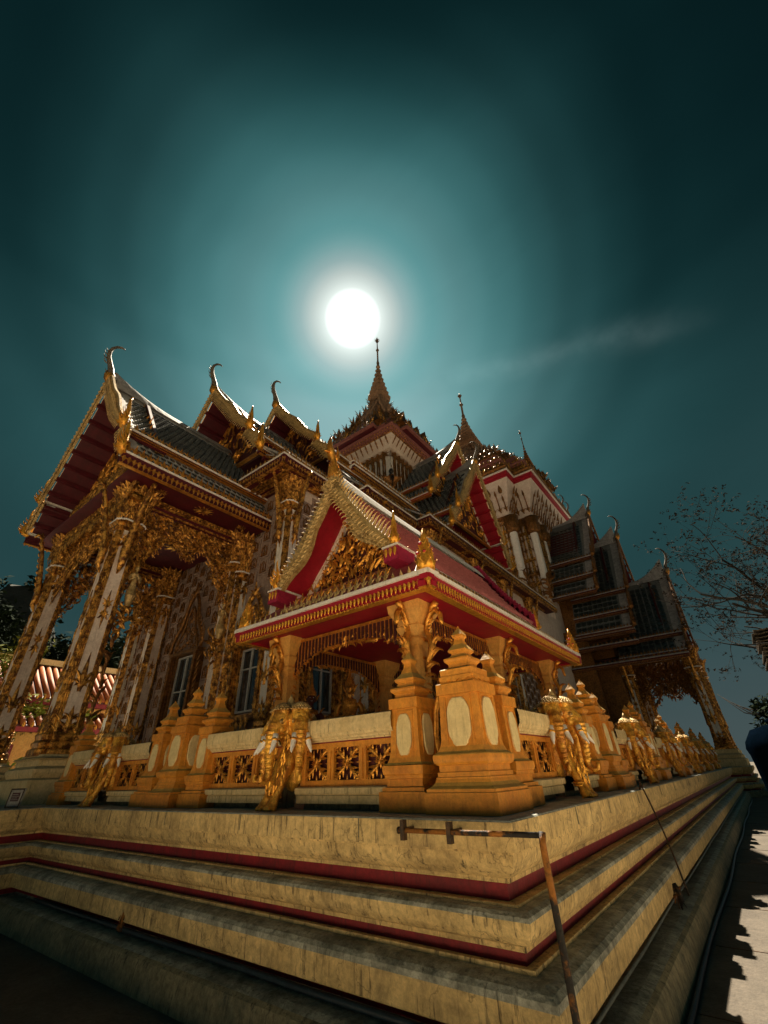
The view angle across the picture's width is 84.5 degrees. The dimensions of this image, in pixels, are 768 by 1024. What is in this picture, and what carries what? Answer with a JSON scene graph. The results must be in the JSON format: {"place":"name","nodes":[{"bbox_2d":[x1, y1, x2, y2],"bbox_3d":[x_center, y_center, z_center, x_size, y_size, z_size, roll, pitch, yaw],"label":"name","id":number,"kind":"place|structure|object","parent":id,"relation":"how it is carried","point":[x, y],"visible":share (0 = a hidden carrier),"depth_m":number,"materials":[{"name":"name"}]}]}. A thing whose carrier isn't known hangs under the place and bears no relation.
{"place":"outdoors","nodes":[
{"label":"outdoors","id":0,"kind":"place"},
{"bbox_2d":[0,584,109,652],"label":"hillside","id":1,"kind":"structure","parent":0,"point":[23,595],"depth_m":69.22,"materials":[{"name":"green plant"}]},
{"bbox_2d":[0,575,125,656],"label":"hillside scrub","id":2,"kind":"object","parent":1,"relation":"on","point":[30,586],"visible":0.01,"depth_m":71.53,"materials":[{"name":"green plant"}]},
{"bbox_2d":[303,673,324,720],"bbox_3d":[-1.406,3.819,8.159,0.677,1.400,0.435,6,-33,-13],"label":"statue","id":3,"kind":"object","parent":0,"point":[310,699],"visible":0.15,"depth_m":8.29,"materials":[{"name":"gold paint"}]},
{"bbox_2d":[0,762,767,1023],"bbox_3d":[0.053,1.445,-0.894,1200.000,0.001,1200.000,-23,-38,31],"label":"ground","id":4,"kind":"structure","parent":0,"point":[36,987],"depth_m":4.17,"materials":[{"name":"concrete"}]},
{"bbox_2d":[0,578,72,660],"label":"dark tree","id":5,"kind":"object","parent":4,"relation":"on","point":[7,634],"visible":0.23,"depth_m":35.27,"materials":[{"name":"green plant"}]},
{"bbox_2d":[0,636,96,769],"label":"broadleaf tree","id":6,"kind":"object","parent":4,"relation":"on","point":[39,708],"visible":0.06,"depth_m":23.21,"materials":[{"name":"green plant"}]},
{"bbox_2d":[0,653,116,768],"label":"tiled roof hall","id":7,"kind":"structure","parent":4,"relation":"on","point":[46,677],"depth_m":24.28,"materials":[{"name":"red tile"}]},
{"bbox_2d":[48,632,126,668],"bbox_3d":[-24.659,17.716,38.382,14.795,12.274,12.884,-23,-38,31],"label":"dark tree","id":8,"kind":"object","parent":4,"relation":"on","point":[114,660],"visible":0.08,"depth_m":35.71,"materials":[{"name":"green plant"}]},
{"bbox_2d":[0,765,767,1023],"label":"stepped terrace","id":9,"kind":"structure","parent":4,"relation":"on","point":[368,907],"depth_m":3.73,"materials":[{"name":"paint"}]},
{"bbox_2d":[4,788,26,807],"bbox_3d":[-6.558,5.093,7.524,0.322,0.288,0.039,-11,-36,14],"label":"notice board","id":10,"kind":"object","parent":9,"relation":"on","point":[15,798],"visible":1,"depth_m":7.51,"materials":[{"name":"white metal"}]},
{"bbox_2d":[46,719,96,804],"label":"pedestal","id":11,"kind":"object","parent":9,"relation":"on","point":[85,741],"visible":0.54,"depth_m":8.34,"materials":[{"name":"paint"}]},
{"bbox_2d":[64,749,113,804],"bbox_3d":[-5.471,4.965,7.941,1.560,0.875,0.355,-23,-38,31],"label":"balustrade panel","id":12,"kind":"object","parent":9,"relation":"on","point":[76,794],"visible":0.42,"depth_m":7.98,"materials":[{"name":"paint"}]},
{"bbox_2d":[78,726,135,806],"bbox_3d":[-4.874,4.431,7.403,0.737,1.224,0.722,0,-32,-3],"label":"elephant statue","id":13,"kind":"object","parent":9,"relation":"on","point":[109,746],"visible":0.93,"depth_m":7.26,"materials":[{"name":"gold metal"}]},
{"bbox_2d":[116,912,124,932],"bbox_3d":[-2.904,4.529,4.710,0.125,0.216,0.063,-23,-38,31],"label":"frayed rag","id":14,"kind":"object","parent":9,"relation":"hanging from","point":[121,923],"visible":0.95,"depth_m":4.67,"materials":[{"name":"fabric"}]},
{"bbox_2d":[106,742,152,804],"bbox_3d":[-4.140,4.387,7.085,1.190,0.875,0.355,-23,-38,31],"label":"balustrade panel","id":15,"kind":"object","parent":9,"relation":"on","point":[131,768],"visible":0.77,"depth_m":7.05,"materials":[{"name":"paint"}]},
{"bbox_2d":[128,701,179,806],"bbox_3d":[-3.568,3.893,6.901,0.530,1.485,0.530,-23,-38,31],"label":"pedestal","id":16,"kind":"object","parent":9,"relation":"on","point":[161,739],"visible":0.58,"depth_m":6.70,"materials":[{"name":"paint"}]},
{"bbox_2d":[142,687,207,807],"bbox_3d":[-3.039,3.594,6.587,0.690,1.630,0.690,-23,-38,31],"label":"pedestal","id":17,"kind":"object","parent":9,"relation":"on","point":[170,786],"visible":0.74,"depth_m":6.31,"materials":[{"name":"paint"}]},
{"bbox_2d":[176,691,233,807],"bbox_3d":[-2.501,3.429,6.216,0.530,1.485,0.530,-23,-38,31],"label":"pedestal","id":18,"kind":"object","parent":9,"relation":"on","point":[217,720],"visible":0.5,"depth_m":5.96,"materials":[{"name":"paint"}]},
{"bbox_2d":[0,346,417,804],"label":"temple porch","id":19,"kind":"object","parent":9,"relation":"on","point":[142,492],"visible":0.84,"depth_m":14.64,"materials":[{"name":"metal"}]},
{"bbox_2d":[33,898,425,1023],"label":"water pipe","id":20,"kind":"object","parent":9,"relation":"on","point":[365,1009],"visible":1,"depth_m":3.52,"materials":[{"name":"grey metal"}]},
{"bbox_2d":[200,727,294,807],"bbox_3d":[-1.805,3.372,5.585,1.560,0.875,0.355,-23,-38,31],"label":"balustrade panel","id":21,"kind":"object","parent":9,"relation":"on","point":[235,762],"visible":0.69,"depth_m":5.55,"materials":[{"name":"orange paint"},{"name":"cream plaster"},{"name":"gold paint"}]},
{"bbox_2d":[252,695,316,811],"bbox_3d":[-1.200,2.834,5.042,0.737,1.224,0.722,0,-32,-3],"label":"elephant statue","id":22,"kind":"object","parent":9,"relation":"on","point":[286,727],"visible":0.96,"depth_m":4.91,"materials":[{"name":"gold metal"}]},
{"bbox_2d":[94,424,577,745],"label":"temple hall","id":23,"kind":"structure","parent":9,"relation":"on","point":[443,503],"depth_m":16.25,"materials":[{"name":"tile"}]},
{"bbox_2d":[151,583,205,741],"bbox_3d":[-7.242,5.687,15.214,2.367,6.650,0.360,-23,-38,31],"label":"window","id":24,"kind":"structure","parent":23,"relation":"in","point":[182,677],"depth_m":15.27,"materials":[{"name":"gold glass"}]},
{"bbox_2d":[225,580,267,730],"bbox_3d":[-4.205,4.385,13.237,2.166,4.732,0.380,-23,-38,31],"label":"window","id":25,"kind":"structure","parent":23,"relation":"in","point":[244,674],"depth_m":12.98,"materials":[{"name":"gold glass"}]},
{"bbox_2d":[298,664,345,718],"bbox_3d":[-1.959,4.700,13.881,0.380,4.732,2.166,-23,-38,31],"label":"window","id":26,"kind":"structure","parent":23,"relation":"in","point":[328,685],"depth_m":13.48,"materials":[{"name":"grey glass"}]},
{"bbox_2d":[331,338,438,493],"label":"spire tower","id":27,"kind":"structure","parent":23,"relation":"on","point":[385,440],"depth_m":29.03,"materials":[{"name":"gold paint"}]},
{"bbox_2d":[457,394,571,632],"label":"spire tower","id":28,"kind":"structure","parent":23,"relation":"on","point":[530,510],"depth_m":37.84,"materials":[{"name":"paint"}]},
{"bbox_2d":[510,678,518,708],"bbox_3d":[5.948,8.485,20.472,0.380,4.732,2.166,-23,-38,31],"label":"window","id":29,"kind":"structure","parent":23,"relation":"in","point":[513,691],"depth_m":20.74,"materials":[{"name":"glass"}]},
{"bbox_2d":[295,710,400,809],"bbox_3d":[-0.367,2.747,4.660,1.440,0.875,0.355,-23,-38,31],"label":"balustrade panel","id":30,"kind":"object","parent":9,"relation":"on","point":[346,759],"visible":0.91,"depth_m":4.58,"materials":[{"name":"orange paint"},{"name":"cream plaster"},{"name":"gold paint"}]},
{"bbox_2d":[234,437,581,786],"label":"corner pavilion","id":31,"kind":"structure","parent":9,"relation":"on","point":[379,591],"depth_m":8.10,"materials":[{"name":"paint"}]},
{"bbox_2d":[379,651,439,812],"bbox_3d":[0.304,2.210,4.413,0.530,1.485,0.530,-23,-38,31],"label":"pedestal","id":32,"kind":"object","parent":9,"relation":"on","point":[411,779],"visible":0.95,"depth_m":4.17,"materials":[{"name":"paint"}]},
{"bbox_2d":[426,673,440,752],"bbox_3d":[0.538,2.224,4.400,0.243,1.009,0.080,-23,-38,31],"label":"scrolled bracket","id":33,"kind":"object","parent":32,"relation":"attached to","point":[435,715],"visible":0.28,"depth_m":4.40,"materials":[{"name":"gold metal"}]},
{"bbox_2d":[424,626,533,815],"bbox_3d":[0.817,1.918,4.109,0.690,1.630,0.690,-23,-38,31],"label":"pedestal","id":34,"kind":"object","parent":9,"relation":"on","point":[473,758],"visible":1,"depth_m":3.77,"materials":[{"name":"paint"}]},
{"bbox_2d":[396,820,580,1023],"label":"pipe","id":35,"kind":"object","parent":9,"relation":"attached to","point":[404,829],"visible":1,"depth_m":2.56,"materials":[{"name":"metal"}]},
{"bbox_2d":[480,651,545,806],"bbox_3d":[1.207,2.250,4.532,0.530,1.485,0.530,-23,-38,31],"label":"pedestal","id":36,"kind":"object","parent":9,"relation":"on","point":[522,766],"visible":0.47,"depth_m":4.34,"materials":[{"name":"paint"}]},
{"bbox_2d":[514,708,565,799],"bbox_3d":[1.670,2.781,4.838,0.355,0.875,1.170,-23,-38,31],"label":"balustrade panel","id":37,"kind":"object","parent":9,"relation":"on","point":[533,727],"visible":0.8,"depth_m":4.84,"materials":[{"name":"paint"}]},
{"bbox_2d":[530,689,599,797],"bbox_3d":[2.284,2.871,5.310,0.722,1.224,0.737,0,-32,-3],"label":"elephant statue","id":38,"kind":"object","parent":9,"relation":"on","point":[565,719],"visible":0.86,"depth_m":5.17,"materials":[{"name":"gold metal"}]},
{"bbox_2d":[555,723,599,795],"bbox_3d":[2.619,3.401,5.896,0.355,0.875,1.290,-23,-38,31],"label":"balustrade panel","id":39,"kind":"object","parent":9,"relation":"on","point":[570,788],"visible":0.11,"depth_m":5.61,"materials":[{"name":"paint"}]},
{"bbox_2d":[565,683,617,790],"bbox_3d":[3.070,3.457,6.594,0.530,1.485,0.530,-23,-38,31],"label":"pedestal","id":40,"kind":"object","parent":9,"relation":"on","point":[606,781],"visible":0.3,"depth_m":6.32,"materials":[{"name":"paint"}]},
{"bbox_2d":[576,679,635,788],"bbox_3d":[3.498,3.668,7.098,0.690,1.630,0.690,-23,-38,31],"label":"pedestal","id":41,"kind":"object","parent":9,"relation":"on","point":[618,772],"visible":0.56,"depth_m":6.83,"materials":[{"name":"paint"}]},
{"bbox_2d":[589,692,636,785],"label":"pedestal","id":42,"kind":"object","parent":9,"relation":"on","point":[624,763],"visible":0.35,"depth_m":7.38,"materials":[{"name":"paint"}]},
{"bbox_2d":[613,729,638,780],"bbox_3d":[4.339,4.523,7.813,0.355,0.875,1.050,-23,-38,31],"label":"balustrade panel","id":43,"kind":"object","parent":9,"relation":"on","point":[622,739],"visible":0.4,"depth_m":7.91,"materials":[{"name":"paint"}]},
{"bbox_2d":[615,733,646,782],"bbox_3d":[5.190,5.079,8.762,0.355,0.875,1.090,-23,-38,31],"label":"balustrade panel","id":44,"kind":"object","parent":9,"relation":"on","point":[641,777],"visible":0.02,"depth_m":8.48,"materials":[{"name":"paint"}]},
{"bbox_2d":[613,713,659,783],"bbox_3d":[4.916,4.589,8.244,0.722,1.224,0.737,0,-32,-3],"label":"elephant statue","id":45,"kind":"object","parent":9,"relation":"on","point":[638,739],"visible":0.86,"depth_m":8.11,"materials":[{"name":"gold metal"}]},
{"bbox_2d":[622,705,662,780],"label":"pedestal","id":46,"kind":"object","parent":9,"relation":"on","point":[657,773],"visible":0.07,"depth_m":9.05,"materials":[{"name":"paint"}]},
{"bbox_2d":[627,701,672,779],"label":"pedestal","id":47,"kind":"object","parent":9,"relation":"on","point":[666,774],"visible":0.31,"depth_m":9.68,"materials":[{"name":"paint"}]},
{"bbox_2d":[550,494,750,766],"bbox_3d":[15.219,9.624,37.222,19.637,22.450,10.323,-23,-38,31],"label":"porch","id":48,"kind":"object","parent":9,"relation":"on","point":[614,617],"visible":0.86,"depth_m":30.96,"materials":[{"name":"brown tile"}]},
{"bbox_2d":[636,710,669,770],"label":"pedestal","id":49,"kind":"object","parent":9,"relation":"on","point":[663,761],"visible":0.12,"depth_m":10.19,"materials":[{"name":"paint"}]},
{"bbox_2d":[654,737,671,770],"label":"balustrade panel","id":50,"kind":"object","parent":9,"relation":"on","point":[659,743],"visible":0.2,"depth_m":10.76,"materials":[{"name":"paint"}]},
{"bbox_2d":[638,780,689,895],"bbox_3d":[3.721,4.311,5.671,0.045,1.205,0.359,5,-32,-11],"label":"stay rod","id":51,"kind":"object","parent":9,"relation":"attached to","point":[640,785],"visible":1,"depth_m":5.61,"materials":[{"name":"black metal"}]},
{"bbox_2d":[593,790,743,1023],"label":"conduit","id":52,"kind":"object","parent":9,"relation":"on","point":[609,1002],"visible":0.94,"depth_m":3.67,"materials":[{"name":"grey metal"}]},
{"bbox_2d":[653,725,686,776],"bbox_3d":[7.451,6.242,11.069,0.722,1.224,0.737,0,-32,-3],"label":"elephant statue","id":53,"kind":"object","parent":9,"relation":"on","point":[670,744],"visible":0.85,"depth_m":10.93,"materials":[{"name":"gold metal"}]},
{"bbox_2d":[654,717,686,775],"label":"pedestal","id":54,"kind":"object","parent":9,"relation":"on","point":[656,721],"visible":0.17,"depth_m":12.35,"materials":[{"name":"paint"}]},
{"bbox_2d":[669,762,677,775],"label":"balustrade panel","id":55,"kind":"object","parent":9,"relation":"on","point":[673,772],"visible":0.06,"depth_m":11.39,"materials":[{"name":"paint"}]},
{"bbox_2d":[657,714,693,774],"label":"pedestal","id":56,"kind":"object","parent":9,"relation":"on","point":[689,770],"visible":0.18,"depth_m":12.45,"materials":[{"name":"paint"}]},
{"bbox_2d":[674,725,700,772],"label":"pedestal","id":57,"kind":"object","parent":9,"relation":"on","point":[676,733],"visible":0.12,"depth_m":15.21,"materials":[{"name":"paint"}]},
{"bbox_2d":[675,731,702,772],"bbox_3d":[9.998,7.904,13.907,0.722,1.224,0.737,0,-32,-3],"label":"elephant statue","id":58,"kind":"object","parent":9,"relation":"on","point":[689,748],"visible":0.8,"depth_m":13.77,"materials":[{"name":"gold metal"}]},
{"bbox_2d":[675,722,706,771],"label":"pedestal","id":59,"kind":"object","parent":9,"relation":"on","point":[702,768],"visible":0.12,"depth_m":15.12,"materials":[{"name":"paint"}]},
{"bbox_2d":[688,730,707,769],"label":"pedestal","id":60,"kind":"object","parent":9,"relation":"on","point":[690,734],"visible":0.09,"depth_m":18.09,"materials":[{"name":"paint"}]},
{"bbox_2d":[691,736,712,770],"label":"elephant statue","id":61,"kind":"object","parent":9,"relation":"on","point":[702,750],"visible":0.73,"depth_m":16.55,"materials":[{"name":"gold metal"}]},
{"bbox_2d":[689,727,714,769],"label":"pedestal","id":62,"kind":"object","parent":9,"relation":"on","point":[712,767],"visible":0.16,"depth_m":17.99,"materials":[{"name":"paint"}]},
{"bbox_2d":[699,732,721,767],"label":"pedestal","id":63,"kind":"object","parent":9,"relation":"on","point":[719,765],"visible":0.16,"depth_m":20.88,"materials":[{"name":"paint"}]},
{"bbox_2d":[702,739,720,768],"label":"elephant statue","id":64,"kind":"object","parent":9,"relation":"on","point":[711,750],"visible":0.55,"depth_m":19.35,"materials":[{"name":"gold metal"}]},
{"bbox_3d":[-0.675,4.878,8.155,0.600,0.948,0.600,-23,-38,31],"label":"statue plinth","id":65,"kind":"object","parent":9,"relation":"on","visible":0},
{"bbox_2d":[334,665,364,717],"bbox_3d":[-0.719,3.833,8.668,0.713,1.474,0.458,-3,-32,2],"label":"statue","id":66,"kind":"object","parent":65,"relation":"on","point":[349,705],"visible":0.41,"depth_m":8.66,"materials":[{"name":"gold paint"}]},
{"bbox_2d":[633,482,767,681],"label":"sparse tree","id":67,"kind":"object","parent":4,"relation":"on","point":[760,603],"visible":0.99,"depth_m":10.58,"materials":[{"name":"brown plant"}]},
{"bbox_2d":[687,798,751,1023],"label":"ground hose","id":68,"kind":"object","parent":4,"relation":"on","point":[695,1003],"visible":1,"depth_m":4.49,"materials":[{"name":"black rubber"}]},
{"bbox_2d":[698,812,767,1023],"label":"paving joint","id":69,"kind":"object","parent":4,"relation":"on","point":[738,948],"visible":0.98,"depth_m":4.48,"materials":[{"name":"black concrete"}]},
{"bbox_2d":[0,0,767,761],"label":"sky","id":70,"kind":"structure","parent":0,"point":[549,216],"materials":[{"name":"teal"}]},
{"bbox_2d":[672,883,686,909],"bbox_3d":[3.258,4.250,4.679,0.116,0.222,0.063,-23,-38,31],"label":"frayed rag","id":71,"kind":"object","parent":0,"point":[677,892],"visible":1,"depth_m":4.67,"materials":[{"name":"fabric"}]},
{"bbox_2d":[752,627,767,670],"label":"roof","id":72,"kind":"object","parent":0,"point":[761,637],"visible":0.92,"depth_m":10.40,"materials":[{"name":"red wood"}]},
{"label":"court paving","id":73,"kind":"structure","parent":0,"visible":0},
{"bbox_2d":[745,718,767,790],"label":"water tank","id":74,"kind":"object","parent":73,"relation":"on","point":[756,743],"visible":1,"depth_m":5.71,"materials":[{"name":"blue plastic"}]},
{"bbox_2d":[717,693,767,727],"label":"potted shrub","id":75,"kind":"object","parent":74,"relation":"on","point":[761,708],"visible":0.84,"depth_m":6.57,"materials":[{"name":"green plant"}]}
]}

